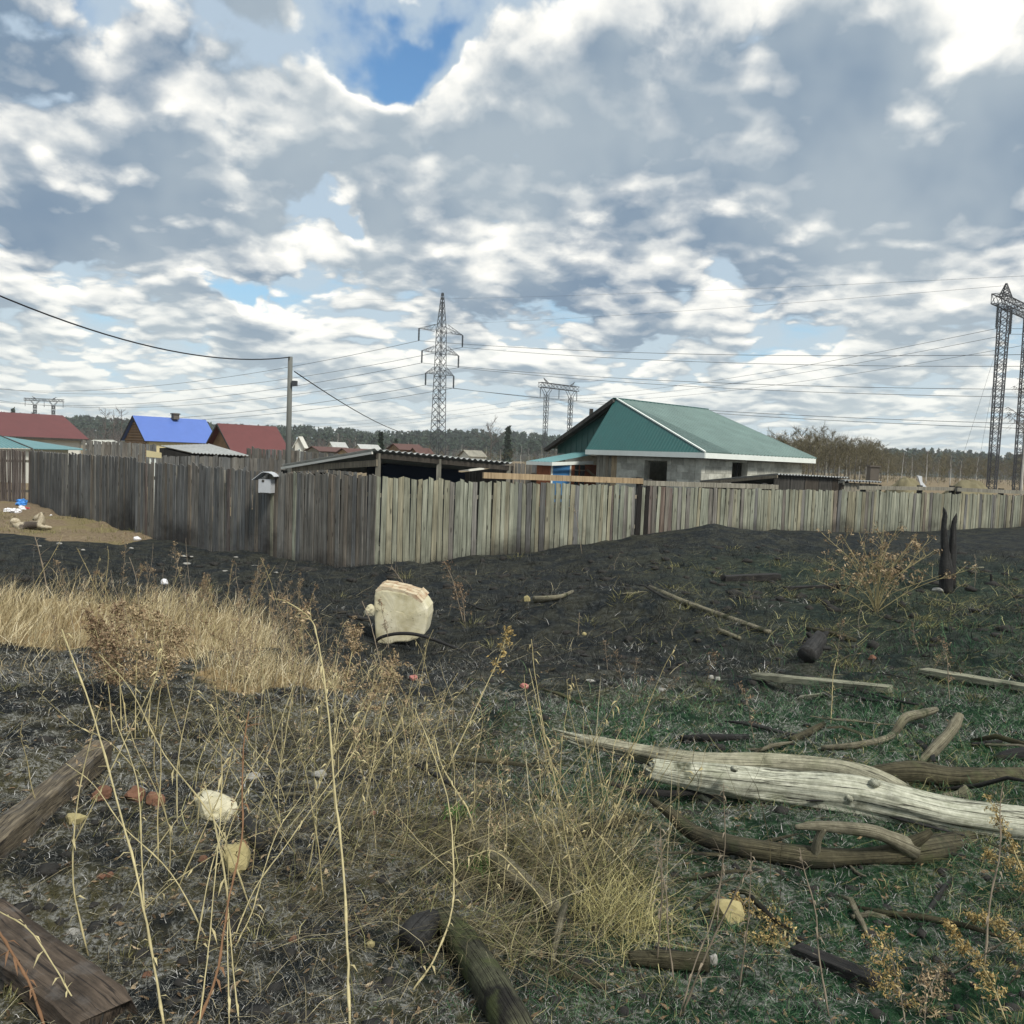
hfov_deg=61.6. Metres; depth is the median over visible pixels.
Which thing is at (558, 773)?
dry weed
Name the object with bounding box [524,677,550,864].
dry weed
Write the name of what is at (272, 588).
dry weed
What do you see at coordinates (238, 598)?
dry weed
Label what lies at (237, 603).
dry weed
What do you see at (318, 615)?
dry weed
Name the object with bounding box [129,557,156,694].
dry weed
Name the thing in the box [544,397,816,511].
block house
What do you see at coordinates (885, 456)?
aspen tree
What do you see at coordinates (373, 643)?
burnt stick
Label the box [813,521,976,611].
dry bush
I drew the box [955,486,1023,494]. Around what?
timber rail
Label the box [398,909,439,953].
charred stub
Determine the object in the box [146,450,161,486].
sign board
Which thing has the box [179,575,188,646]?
dry weed
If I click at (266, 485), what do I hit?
birdhouse
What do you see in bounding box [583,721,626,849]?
dry weed
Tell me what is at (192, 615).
dry weed
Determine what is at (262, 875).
dry weed
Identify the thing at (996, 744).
dead branch
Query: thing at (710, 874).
burnt stick
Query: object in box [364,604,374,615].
stone block
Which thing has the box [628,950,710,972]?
cut log
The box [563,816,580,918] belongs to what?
dry weed
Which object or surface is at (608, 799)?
dry weed
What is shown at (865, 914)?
burnt stick
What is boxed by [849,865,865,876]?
burnt stick
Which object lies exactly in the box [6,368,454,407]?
power line
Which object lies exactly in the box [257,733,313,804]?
dry weed
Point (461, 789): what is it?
tall straw
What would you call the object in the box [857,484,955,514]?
timber rail
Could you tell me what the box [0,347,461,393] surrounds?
power line
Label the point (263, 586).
dry weed
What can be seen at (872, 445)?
aspen tree
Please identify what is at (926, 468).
birch tree
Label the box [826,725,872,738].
dead branch
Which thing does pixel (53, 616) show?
dry weed
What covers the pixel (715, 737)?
branch
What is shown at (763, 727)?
burnt stick
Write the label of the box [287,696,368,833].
dry weed
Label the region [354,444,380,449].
cottage
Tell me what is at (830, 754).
olive litter
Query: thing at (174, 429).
log house
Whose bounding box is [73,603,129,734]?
dry weed
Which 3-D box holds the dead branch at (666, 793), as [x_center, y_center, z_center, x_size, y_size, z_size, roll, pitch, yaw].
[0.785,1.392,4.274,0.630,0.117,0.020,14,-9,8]
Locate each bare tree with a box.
[99,408,114,439]
[104,410,119,439]
[112,408,129,440]
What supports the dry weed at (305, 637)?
on the ground at (998, 541)
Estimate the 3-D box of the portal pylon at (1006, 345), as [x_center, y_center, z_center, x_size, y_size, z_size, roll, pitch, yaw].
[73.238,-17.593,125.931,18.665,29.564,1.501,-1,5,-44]
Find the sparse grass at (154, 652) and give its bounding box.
[0,590,418,716]
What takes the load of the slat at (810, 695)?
on the ground at (998, 541)
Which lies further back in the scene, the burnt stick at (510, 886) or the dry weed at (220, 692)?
the dry weed at (220, 692)
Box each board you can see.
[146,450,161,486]
[751,672,897,693]
[920,668,1023,690]
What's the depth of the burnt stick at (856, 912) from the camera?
3.11 m
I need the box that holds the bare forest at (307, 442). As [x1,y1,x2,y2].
[74,423,1023,482]
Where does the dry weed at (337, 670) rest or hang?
on the ground at (998, 541)
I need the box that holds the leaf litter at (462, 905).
[0,629,1023,1023]
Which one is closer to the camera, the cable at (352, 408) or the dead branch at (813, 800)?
the dead branch at (813, 800)
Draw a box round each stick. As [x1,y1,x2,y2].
[240,809,264,850]
[273,668,312,681]
[274,792,310,796]
[323,894,366,904]
[347,614,368,620]
[357,764,441,781]
[359,639,388,648]
[414,763,518,811]
[420,811,447,841]
[442,757,541,768]
[465,602,488,609]
[466,885,508,903]
[494,877,567,926]
[497,795,505,815]
[513,915,557,929]
[518,851,525,868]
[527,762,568,766]
[531,770,552,779]
[531,826,616,839]
[534,793,567,803]
[534,965,608,990]
[543,689,600,711]
[550,891,569,964]
[569,907,594,930]
[574,811,651,838]
[622,591,646,593]
[634,584,673,600]
[643,813,674,828]
[652,946,678,950]
[673,869,755,882]
[694,877,736,909]
[725,721,804,736]
[731,889,792,930]
[747,741,792,751]
[832,584,862,588]
[832,654,854,666]
[835,692,899,703]
[837,894,868,936]
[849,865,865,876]
[851,910,893,918]
[857,905,1005,938]
[867,692,918,704]
[880,673,916,680]
[908,702,926,710]
[923,876,953,913]
[950,852,996,863]
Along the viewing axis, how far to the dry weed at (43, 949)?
2.29 m
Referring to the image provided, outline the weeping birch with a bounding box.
[1000,378,1023,495]
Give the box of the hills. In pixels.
[82,435,1023,479]
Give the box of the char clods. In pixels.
[0,544,1023,1023]
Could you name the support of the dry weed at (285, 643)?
on the ground at (998, 541)
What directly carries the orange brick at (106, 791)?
on the ground at (998, 541)
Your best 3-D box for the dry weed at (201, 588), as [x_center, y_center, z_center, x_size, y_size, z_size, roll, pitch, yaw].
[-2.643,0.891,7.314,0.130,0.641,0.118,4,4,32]
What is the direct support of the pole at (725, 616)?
on the ground at (998, 541)
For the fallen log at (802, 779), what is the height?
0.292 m
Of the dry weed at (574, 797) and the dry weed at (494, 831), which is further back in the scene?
the dry weed at (574, 797)
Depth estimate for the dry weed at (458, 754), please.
4.41 m
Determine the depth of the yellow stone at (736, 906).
3.12 m
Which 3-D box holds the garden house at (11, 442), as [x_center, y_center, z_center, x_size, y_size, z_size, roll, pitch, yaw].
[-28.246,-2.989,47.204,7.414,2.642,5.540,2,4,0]
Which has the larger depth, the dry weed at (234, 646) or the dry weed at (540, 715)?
the dry weed at (234, 646)
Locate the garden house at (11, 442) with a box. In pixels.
[0,435,82,482]
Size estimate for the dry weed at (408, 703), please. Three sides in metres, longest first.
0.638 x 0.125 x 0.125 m
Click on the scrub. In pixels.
(932, 475)
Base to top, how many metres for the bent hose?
0.242 m
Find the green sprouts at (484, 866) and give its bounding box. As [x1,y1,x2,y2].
[462,846,499,877]
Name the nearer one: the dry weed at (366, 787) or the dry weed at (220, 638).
the dry weed at (366, 787)
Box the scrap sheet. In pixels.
[916,475,925,486]
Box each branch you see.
[607,781,730,806]
[618,757,648,765]
[627,805,652,854]
[639,685,671,717]
[649,797,977,868]
[658,851,728,856]
[680,734,749,741]
[692,833,797,856]
[789,721,825,741]
[806,626,856,641]
[806,799,822,801]
[810,716,894,724]
[821,732,895,749]
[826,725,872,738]
[890,707,938,738]
[890,817,964,835]
[906,726,935,761]
[917,712,963,761]
[922,776,1023,790]
[970,733,1023,744]
[971,740,1002,745]
[982,840,1023,855]
[986,743,1023,746]
[993,747,1023,761]
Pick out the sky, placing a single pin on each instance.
(306, 181)
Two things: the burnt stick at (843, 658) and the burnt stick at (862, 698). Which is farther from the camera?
the burnt stick at (843, 658)
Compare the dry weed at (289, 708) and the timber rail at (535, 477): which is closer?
the dry weed at (289, 708)
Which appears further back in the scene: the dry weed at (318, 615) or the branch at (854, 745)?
the dry weed at (318, 615)
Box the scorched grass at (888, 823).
[354,615,1023,1023]
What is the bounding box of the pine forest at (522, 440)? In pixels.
[1,411,1020,477]
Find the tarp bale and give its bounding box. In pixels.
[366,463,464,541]
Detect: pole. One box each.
[285,356,297,473]
[649,585,770,633]
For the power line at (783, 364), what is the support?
attached to the tall pylon at (440, 354)
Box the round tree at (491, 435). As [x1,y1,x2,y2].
[475,416,505,458]
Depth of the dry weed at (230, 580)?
9.56 m
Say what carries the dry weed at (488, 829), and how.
on the ground at (998, 541)
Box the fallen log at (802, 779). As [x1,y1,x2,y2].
[554,729,1023,839]
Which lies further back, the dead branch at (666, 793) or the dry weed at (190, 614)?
the dry weed at (190, 614)
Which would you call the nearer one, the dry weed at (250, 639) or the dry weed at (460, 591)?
the dry weed at (250, 639)
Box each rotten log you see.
[457,824,560,914]
[532,590,573,602]
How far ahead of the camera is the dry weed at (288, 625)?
6.79 m
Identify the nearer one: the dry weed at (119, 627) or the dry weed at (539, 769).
the dry weed at (539, 769)
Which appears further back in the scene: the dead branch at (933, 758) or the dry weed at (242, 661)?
the dry weed at (242, 661)
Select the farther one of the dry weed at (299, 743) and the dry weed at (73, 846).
the dry weed at (299, 743)
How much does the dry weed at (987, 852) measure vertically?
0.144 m
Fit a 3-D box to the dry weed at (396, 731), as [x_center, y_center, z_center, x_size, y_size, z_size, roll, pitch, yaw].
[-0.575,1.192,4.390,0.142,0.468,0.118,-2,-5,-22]
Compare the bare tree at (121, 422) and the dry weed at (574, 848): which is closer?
the dry weed at (574, 848)
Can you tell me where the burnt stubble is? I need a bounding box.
[0,528,1023,1023]
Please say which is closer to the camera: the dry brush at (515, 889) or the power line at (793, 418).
the dry brush at (515, 889)
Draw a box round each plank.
[0,898,140,1023]
[720,573,781,581]
[783,584,840,590]
[790,941,882,989]
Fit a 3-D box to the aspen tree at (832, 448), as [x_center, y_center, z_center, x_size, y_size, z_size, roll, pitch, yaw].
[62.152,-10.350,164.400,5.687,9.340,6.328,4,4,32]
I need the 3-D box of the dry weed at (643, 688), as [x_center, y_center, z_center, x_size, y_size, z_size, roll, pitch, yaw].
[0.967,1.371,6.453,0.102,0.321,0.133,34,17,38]
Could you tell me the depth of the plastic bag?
28.74 m
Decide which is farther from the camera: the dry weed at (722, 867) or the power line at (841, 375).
the power line at (841, 375)
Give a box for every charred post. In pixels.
[938,507,953,593]
[949,513,956,588]
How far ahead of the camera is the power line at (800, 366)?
155.60 m
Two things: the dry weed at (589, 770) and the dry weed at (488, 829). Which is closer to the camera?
the dry weed at (488, 829)
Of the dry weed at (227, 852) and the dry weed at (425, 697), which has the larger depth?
the dry weed at (425, 697)
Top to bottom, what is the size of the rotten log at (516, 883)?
0.069 m
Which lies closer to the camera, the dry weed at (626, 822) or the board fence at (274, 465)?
the dry weed at (626, 822)
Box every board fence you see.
[0,449,29,502]
[30,449,136,530]
[83,440,155,486]
[135,462,376,566]
[151,455,284,506]
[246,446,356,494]
[374,476,611,563]
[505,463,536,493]
[606,484,747,540]
[746,488,1023,533]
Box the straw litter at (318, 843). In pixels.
[0,553,823,1023]
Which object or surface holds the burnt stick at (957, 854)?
on the ground at (998, 541)
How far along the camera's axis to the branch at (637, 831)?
3.74 m
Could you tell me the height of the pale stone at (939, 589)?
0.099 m
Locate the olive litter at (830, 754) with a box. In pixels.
[422,550,1023,1023]
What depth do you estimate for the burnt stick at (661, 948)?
2.85 m
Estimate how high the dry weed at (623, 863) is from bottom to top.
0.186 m
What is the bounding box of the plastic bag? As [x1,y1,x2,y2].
[15,498,27,505]
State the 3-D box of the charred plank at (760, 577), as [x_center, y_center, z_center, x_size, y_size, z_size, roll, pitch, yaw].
[3.978,1.092,14.257,1.122,0.146,0.159,1,4,-20]
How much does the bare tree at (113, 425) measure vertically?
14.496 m
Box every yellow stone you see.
[65,813,86,826]
[710,899,744,924]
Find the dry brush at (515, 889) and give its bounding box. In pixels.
[1,663,764,1020]
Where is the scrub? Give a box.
[81,437,1023,485]
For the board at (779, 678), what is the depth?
7.24 m
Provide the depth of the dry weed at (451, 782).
3.70 m
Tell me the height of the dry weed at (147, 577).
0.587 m
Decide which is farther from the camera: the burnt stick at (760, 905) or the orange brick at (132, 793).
the orange brick at (132, 793)
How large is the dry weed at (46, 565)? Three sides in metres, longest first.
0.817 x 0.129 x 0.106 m
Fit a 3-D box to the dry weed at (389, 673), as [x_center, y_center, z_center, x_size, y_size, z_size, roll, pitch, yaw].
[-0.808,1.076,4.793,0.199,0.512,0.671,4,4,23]
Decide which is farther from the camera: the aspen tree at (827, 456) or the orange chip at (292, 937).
the aspen tree at (827, 456)
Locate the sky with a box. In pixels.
[0,0,1023,458]
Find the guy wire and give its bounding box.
[954,330,1002,482]
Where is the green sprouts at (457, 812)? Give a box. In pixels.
[438,803,476,820]
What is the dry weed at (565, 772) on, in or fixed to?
on the ground at (998, 541)
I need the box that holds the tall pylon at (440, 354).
[418,292,463,455]
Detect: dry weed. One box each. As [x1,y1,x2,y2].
[0,911,71,996]
[0,931,44,1023]
[16,726,41,797]
[29,535,61,594]
[30,537,48,594]
[37,690,136,771]
[49,613,59,654]
[53,559,73,630]
[61,629,168,1023]
[65,695,114,956]
[66,763,207,939]
[70,635,168,850]
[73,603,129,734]
[76,549,104,605]
[79,576,86,632]
[85,587,97,619]
[86,615,135,734]
[94,598,145,737]
[95,568,119,641]
[99,654,253,915]
[110,574,145,670]
[110,711,149,908]
[111,599,160,737]
[120,531,129,586]
[120,723,174,876]
[126,607,177,735]
[126,753,241,903]
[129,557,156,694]
[134,826,278,919]
[135,564,144,594]
[139,567,182,730]
[144,562,149,592]
[146,717,172,845]
[149,566,157,610]
[149,619,194,731]
[151,627,182,739]
[154,717,173,866]
[163,587,185,645]
[163,646,173,696]
[167,554,180,616]
[170,539,192,643]
[171,636,203,822]
[176,720,246,892]
[177,771,213,850]
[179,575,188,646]
[180,666,251,760]
[186,685,284,833]
[187,592,192,659]
[189,581,195,647]
[191,711,259,1023]
[192,680,230,735]
[193,688,256,832]
[193,696,236,789]
[194,581,211,648]
[195,740,273,949]
[196,764,227,1023]
[197,730,250,811]
[200,572,208,617]
[202,615,224,694]
[202,782,233,1023]
[202,800,244,1023]
[203,578,216,617]
[204,573,217,646]
[204,680,265,735]
[210,628,224,674]
[210,680,223,786]
[216,686,293,873]
[221,818,238,893]
[223,708,286,803]
[225,559,235,612]
[226,640,234,683]
[227,588,248,714]
[229,634,241,670]
[229,795,302,947]
[232,749,355,940]
[235,564,240,621]
[236,632,253,687]
[240,652,259,715]
[242,612,259,691]
[247,559,265,617]
[247,778,268,875]
[248,565,269,612]
[248,566,275,614]
[248,798,295,854]
[249,585,260,619]
[250,571,259,611]
[251,708,281,763]
[252,594,264,653]
[253,642,272,745]
[255,656,282,772]
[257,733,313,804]
[259,561,280,611]
[265,677,339,824]
[268,608,279,658]
[268,612,279,664]
[269,591,276,642]
[270,580,292,620]
[270,592,357,1023]
[273,608,296,691]
[274,576,283,630]
[275,595,292,644]
[276,698,293,829]
[277,690,296,778]
[278,673,298,763]
[280,595,287,660]
[283,586,293,669]
[283,720,325,807]
[284,628,299,692]
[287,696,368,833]
[290,602,309,709]
[292,633,310,704]
[293,705,315,805]
[294,625,352,736]
[295,666,326,761]
[296,607,311,734]
[297,572,302,607]
[297,595,307,693]
[299,583,317,645]
[299,754,328,898]
[301,656,383,772]
[305,781,361,883]
[306,692,333,883]
[313,595,323,641]
[313,624,320,670]
[313,686,382,798]
[315,647,334,705]
[316,673,327,765]
[317,619,354,739]
[318,692,452,804]
[318,760,379,860]
[325,666,350,812]
[327,666,346,776]
[329,615,357,674]
[331,702,386,803]
[332,650,378,713]
[332,665,395,827]
[334,621,367,750]
[336,732,389,767]
[341,648,409,769]
[343,725,366,837]
[349,747,376,851]
[349,748,407,869]
[351,672,435,827]
[351,682,395,789]
[351,697,366,764]
[358,719,372,785]
[360,667,401,754]
[361,601,382,672]
[362,651,389,745]
[362,681,401,747]
[366,662,401,798]
[366,710,383,817]
[371,651,392,758]
[375,597,390,650]
[377,714,432,817]
[378,751,401,810]
[382,802,473,902]
[383,770,402,836]
[384,662,431,760]
[385,730,408,802]
[387,562,405,582]
[389,698,410,784]
[391,681,472,786]
[392,641,426,736]
[393,688,407,765]
[395,704,416,823]
[398,743,416,817]
[407,813,533,879]
[408,709,478,989]
[410,688,445,775]
[411,694,429,761]
[413,636,448,744]
[414,631,432,727]
[414,673,457,818]
[415,737,430,792]
[424,708,440,796]
[428,717,475,817]
[428,735,476,830]
[428,828,523,880]
[433,777,496,832]
[434,738,472,780]
[440,560,463,621]
[441,709,460,824]
[446,625,515,771]
[448,581,471,620]
[454,765,474,835]
[458,810,499,891]
[463,736,529,816]
[467,700,490,844]
[468,850,555,923]
[471,806,513,875]
[477,780,497,911]
[487,821,504,921]
[489,744,511,902]
[503,780,555,850]
[510,743,554,801]
[512,728,568,849]
[522,751,560,862]
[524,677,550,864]
[529,639,574,892]
[529,669,551,774]
[529,735,588,870]
[529,764,559,879]
[532,702,589,857]
[532,794,590,852]
[537,732,562,889]
[538,713,606,876]
[539,730,598,810]
[544,750,633,882]
[545,733,569,793]
[549,696,619,854]
[556,675,573,823]
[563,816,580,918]
[566,767,654,890]
[567,685,601,862]
[572,501,585,552]
[573,713,662,822]
[575,677,608,821]
[583,716,596,824]
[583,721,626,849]
[586,765,633,882]
[586,783,627,827]
[587,824,680,923]
[594,646,675,824]
[595,767,702,879]
[599,742,654,868]
[600,779,618,830]
[605,726,642,846]
[605,765,644,836]
[611,649,624,687]
[611,753,657,858]
[619,783,632,859]
[623,734,683,856]
[630,675,654,707]
[637,823,667,968]
[643,839,680,983]
[649,818,681,914]
[679,866,736,1016]
[681,860,764,1015]
[706,651,719,683]
[708,783,732,927]
[728,891,800,944]
[731,850,755,990]
[733,681,761,742]
[736,925,790,949]
[787,848,829,1015]
[821,659,841,723]
[831,617,845,664]
[858,926,921,1022]
[890,957,961,1023]
[909,621,919,652]
[936,635,961,699]
[941,918,1010,1022]
[953,920,1023,973]
[958,782,1018,969]
[961,907,1023,955]
[980,846,1023,877]
[982,792,1023,891]
[1009,925,1023,983]
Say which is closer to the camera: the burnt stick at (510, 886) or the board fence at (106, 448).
the burnt stick at (510, 886)
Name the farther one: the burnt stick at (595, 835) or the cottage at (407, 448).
the cottage at (407, 448)
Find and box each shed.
[92,440,122,456]
[159,444,248,496]
[281,448,513,541]
[699,473,847,519]
[838,479,881,525]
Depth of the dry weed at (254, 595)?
9.72 m
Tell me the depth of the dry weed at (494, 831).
2.83 m
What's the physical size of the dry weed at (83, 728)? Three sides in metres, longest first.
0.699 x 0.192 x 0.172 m
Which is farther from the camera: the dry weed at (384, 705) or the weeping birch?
the weeping birch
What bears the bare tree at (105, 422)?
on the ground at (998, 541)
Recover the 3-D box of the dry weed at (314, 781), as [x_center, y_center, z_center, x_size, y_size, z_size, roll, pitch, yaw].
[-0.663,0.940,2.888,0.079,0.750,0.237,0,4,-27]
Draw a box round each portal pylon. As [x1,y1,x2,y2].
[24,396,63,414]
[538,378,578,457]
[986,283,1023,489]
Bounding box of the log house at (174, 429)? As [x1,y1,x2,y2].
[120,413,211,462]
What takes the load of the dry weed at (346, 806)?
on the ground at (998, 541)
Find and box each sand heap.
[883,477,932,502]
[942,480,993,506]
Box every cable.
[0,295,289,359]
[294,371,441,436]
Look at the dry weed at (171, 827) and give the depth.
2.91 m
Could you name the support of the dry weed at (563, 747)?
on the ground at (998, 541)
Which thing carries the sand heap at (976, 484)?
on the ground at (998, 541)
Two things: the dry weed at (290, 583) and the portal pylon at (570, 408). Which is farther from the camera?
the portal pylon at (570, 408)
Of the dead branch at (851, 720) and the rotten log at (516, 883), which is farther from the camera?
the dead branch at (851, 720)
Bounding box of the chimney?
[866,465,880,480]
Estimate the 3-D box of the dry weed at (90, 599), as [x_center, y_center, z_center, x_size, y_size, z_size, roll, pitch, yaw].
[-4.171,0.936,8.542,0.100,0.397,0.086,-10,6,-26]
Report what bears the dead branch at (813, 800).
on the ground at (998, 541)
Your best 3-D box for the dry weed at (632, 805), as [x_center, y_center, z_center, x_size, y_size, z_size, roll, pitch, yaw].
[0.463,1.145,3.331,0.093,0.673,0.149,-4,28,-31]
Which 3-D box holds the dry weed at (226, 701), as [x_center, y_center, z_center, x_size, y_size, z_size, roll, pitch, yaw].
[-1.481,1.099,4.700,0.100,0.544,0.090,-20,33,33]
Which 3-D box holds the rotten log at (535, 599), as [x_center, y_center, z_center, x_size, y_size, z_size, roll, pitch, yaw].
[0.639,1.172,11.751,0.678,0.155,0.341,0,4,-30]
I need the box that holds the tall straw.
[81,633,871,1008]
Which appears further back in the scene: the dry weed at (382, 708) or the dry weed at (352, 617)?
the dry weed at (352, 617)
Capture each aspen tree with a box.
[767,428,793,444]
[776,430,810,457]
[787,424,819,451]
[790,430,822,474]
[795,439,817,474]
[799,432,835,474]
[810,428,847,475]
[812,423,835,474]
[815,434,836,475]
[823,437,851,476]
[826,438,846,475]
[830,441,859,479]
[835,436,862,482]
[842,442,865,482]
[844,438,873,482]
[859,437,886,483]
[860,445,881,483]
[876,442,891,480]
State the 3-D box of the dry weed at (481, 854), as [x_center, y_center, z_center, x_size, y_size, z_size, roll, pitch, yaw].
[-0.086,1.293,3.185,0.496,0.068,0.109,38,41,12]
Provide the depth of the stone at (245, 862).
3.07 m
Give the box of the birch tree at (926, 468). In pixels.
[925,450,929,483]
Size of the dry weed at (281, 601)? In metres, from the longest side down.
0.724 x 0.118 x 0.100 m
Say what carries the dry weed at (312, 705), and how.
on the ground at (998, 541)
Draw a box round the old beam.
[0,740,112,863]
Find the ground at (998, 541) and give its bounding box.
[0,445,1023,1023]
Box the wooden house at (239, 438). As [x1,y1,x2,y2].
[206,423,285,459]
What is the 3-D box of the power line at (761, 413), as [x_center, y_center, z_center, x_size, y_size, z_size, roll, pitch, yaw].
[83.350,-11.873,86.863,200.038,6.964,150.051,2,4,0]
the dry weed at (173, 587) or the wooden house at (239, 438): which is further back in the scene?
the wooden house at (239, 438)
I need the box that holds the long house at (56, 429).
[0,412,88,455]
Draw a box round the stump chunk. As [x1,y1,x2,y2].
[797,630,830,662]
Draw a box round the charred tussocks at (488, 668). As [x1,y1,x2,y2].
[0,542,1023,1023]
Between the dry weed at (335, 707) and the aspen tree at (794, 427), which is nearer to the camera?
the dry weed at (335, 707)
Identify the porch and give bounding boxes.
[526,452,596,506]
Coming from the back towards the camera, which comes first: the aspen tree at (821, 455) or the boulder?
the aspen tree at (821, 455)
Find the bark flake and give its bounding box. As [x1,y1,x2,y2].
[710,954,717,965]
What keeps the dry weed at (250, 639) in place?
on the ground at (998, 541)
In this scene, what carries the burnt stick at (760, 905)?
on the ground at (998, 541)
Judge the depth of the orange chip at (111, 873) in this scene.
2.96 m
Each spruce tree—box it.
[377,431,384,449]
[501,425,512,461]
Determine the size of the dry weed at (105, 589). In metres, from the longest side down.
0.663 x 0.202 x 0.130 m
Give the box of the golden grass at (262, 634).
[0,562,363,705]
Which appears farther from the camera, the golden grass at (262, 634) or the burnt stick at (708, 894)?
the golden grass at (262, 634)
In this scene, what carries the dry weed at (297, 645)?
on the ground at (998, 541)
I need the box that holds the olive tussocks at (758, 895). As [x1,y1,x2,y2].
[0,545,1023,1023]
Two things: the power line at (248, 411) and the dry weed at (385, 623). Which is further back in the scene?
the power line at (248, 411)
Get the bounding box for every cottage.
[292,436,307,451]
[304,446,344,459]
[326,442,347,447]
[334,448,367,453]
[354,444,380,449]
[386,443,421,452]
[409,448,433,454]
[457,450,486,470]
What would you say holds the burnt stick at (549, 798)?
on the ground at (998, 541)
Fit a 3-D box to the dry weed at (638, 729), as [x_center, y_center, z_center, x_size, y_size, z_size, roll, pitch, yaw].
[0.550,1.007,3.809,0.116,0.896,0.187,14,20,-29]
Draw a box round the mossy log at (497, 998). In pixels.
[437,906,533,1023]
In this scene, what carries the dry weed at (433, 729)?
on the ground at (998, 541)
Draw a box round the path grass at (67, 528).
[0,509,148,543]
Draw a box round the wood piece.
[936,784,971,797]
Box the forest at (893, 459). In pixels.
[777,433,1023,485]
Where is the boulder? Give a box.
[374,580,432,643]
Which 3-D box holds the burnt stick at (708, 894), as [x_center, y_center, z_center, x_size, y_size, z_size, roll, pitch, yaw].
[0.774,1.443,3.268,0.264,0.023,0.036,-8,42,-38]
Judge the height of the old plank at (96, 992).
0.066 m
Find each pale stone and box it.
[66,928,79,934]
[246,772,260,778]
[311,770,326,778]
[367,939,374,947]
[932,587,943,592]
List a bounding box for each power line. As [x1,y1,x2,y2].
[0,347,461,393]
[1,341,415,390]
[1,363,419,405]
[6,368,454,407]
[71,388,451,421]
[82,385,423,420]
[274,397,537,425]
[292,401,574,430]
[299,399,556,427]
[424,285,1005,324]
[426,363,1021,389]
[427,341,1023,355]
[428,385,1023,423]
[454,276,1014,298]
[456,388,1020,428]
[463,347,1019,366]
[465,368,997,396]
[558,329,992,396]
[581,334,1007,398]
[606,345,1023,400]
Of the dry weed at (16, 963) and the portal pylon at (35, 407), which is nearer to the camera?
the dry weed at (16, 963)
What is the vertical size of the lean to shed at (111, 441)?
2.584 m
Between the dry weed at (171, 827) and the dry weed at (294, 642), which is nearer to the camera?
the dry weed at (171, 827)
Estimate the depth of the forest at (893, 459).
223.13 m
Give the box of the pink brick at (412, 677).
[409,675,416,680]
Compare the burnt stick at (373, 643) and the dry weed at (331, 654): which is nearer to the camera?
the dry weed at (331, 654)
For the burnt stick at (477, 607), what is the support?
on the ground at (998, 541)
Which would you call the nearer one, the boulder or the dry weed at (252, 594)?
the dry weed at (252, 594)
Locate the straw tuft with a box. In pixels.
[526,830,728,985]
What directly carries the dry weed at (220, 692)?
on the ground at (998, 541)
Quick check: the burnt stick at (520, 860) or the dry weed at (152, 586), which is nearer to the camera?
the burnt stick at (520, 860)
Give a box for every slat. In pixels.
[717,627,740,639]
[795,691,829,698]
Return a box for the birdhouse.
[252,472,278,492]
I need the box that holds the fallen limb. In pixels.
[871,760,1023,785]
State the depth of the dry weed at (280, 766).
3.39 m
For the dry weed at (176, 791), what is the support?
on the ground at (998, 541)
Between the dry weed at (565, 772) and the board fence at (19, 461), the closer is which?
the dry weed at (565, 772)
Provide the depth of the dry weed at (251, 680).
5.26 m
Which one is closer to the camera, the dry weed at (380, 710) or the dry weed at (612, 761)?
the dry weed at (612, 761)
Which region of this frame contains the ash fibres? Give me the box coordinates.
[0,573,1023,1023]
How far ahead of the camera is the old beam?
3.39 m
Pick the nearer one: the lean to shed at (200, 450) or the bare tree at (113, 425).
the lean to shed at (200, 450)
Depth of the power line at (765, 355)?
119.55 m
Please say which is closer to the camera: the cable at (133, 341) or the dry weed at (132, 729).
the dry weed at (132, 729)
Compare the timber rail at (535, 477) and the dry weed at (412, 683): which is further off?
the timber rail at (535, 477)
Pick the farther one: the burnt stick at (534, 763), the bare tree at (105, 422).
the bare tree at (105, 422)
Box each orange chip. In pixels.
[96,873,105,879]
[106,871,113,877]
[141,970,152,977]
[198,855,207,863]
[288,935,296,942]
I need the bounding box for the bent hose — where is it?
[373,632,468,652]
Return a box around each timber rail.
[482,472,642,532]
[642,479,778,489]
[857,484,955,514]
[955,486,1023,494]
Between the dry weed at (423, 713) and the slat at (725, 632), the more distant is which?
the slat at (725, 632)
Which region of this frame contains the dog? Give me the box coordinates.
[10,512,51,529]
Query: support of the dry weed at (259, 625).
on the ground at (998, 541)
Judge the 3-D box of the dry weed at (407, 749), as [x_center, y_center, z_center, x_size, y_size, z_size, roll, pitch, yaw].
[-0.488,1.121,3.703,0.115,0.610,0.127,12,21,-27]
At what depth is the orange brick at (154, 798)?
3.61 m
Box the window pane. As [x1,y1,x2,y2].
[574,465,584,484]
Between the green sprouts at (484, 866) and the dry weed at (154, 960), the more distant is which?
the green sprouts at (484, 866)
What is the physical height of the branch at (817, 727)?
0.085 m
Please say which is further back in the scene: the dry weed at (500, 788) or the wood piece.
the wood piece
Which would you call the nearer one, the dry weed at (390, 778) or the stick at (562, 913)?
the stick at (562, 913)
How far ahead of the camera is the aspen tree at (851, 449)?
160.63 m
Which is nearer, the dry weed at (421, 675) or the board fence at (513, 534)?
the dry weed at (421, 675)
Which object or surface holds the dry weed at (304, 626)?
on the ground at (998, 541)
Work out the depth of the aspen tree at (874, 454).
154.98 m
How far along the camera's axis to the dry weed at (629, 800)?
3.57 m
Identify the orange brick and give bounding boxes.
[91,785,111,801]
[125,785,144,802]
[145,791,165,807]
[868,655,875,660]
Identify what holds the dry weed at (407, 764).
on the ground at (998, 541)
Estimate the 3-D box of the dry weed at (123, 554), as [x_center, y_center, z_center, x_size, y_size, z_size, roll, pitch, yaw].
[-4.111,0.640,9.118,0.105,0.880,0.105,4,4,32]
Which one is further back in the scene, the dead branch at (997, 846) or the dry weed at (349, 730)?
the dry weed at (349, 730)

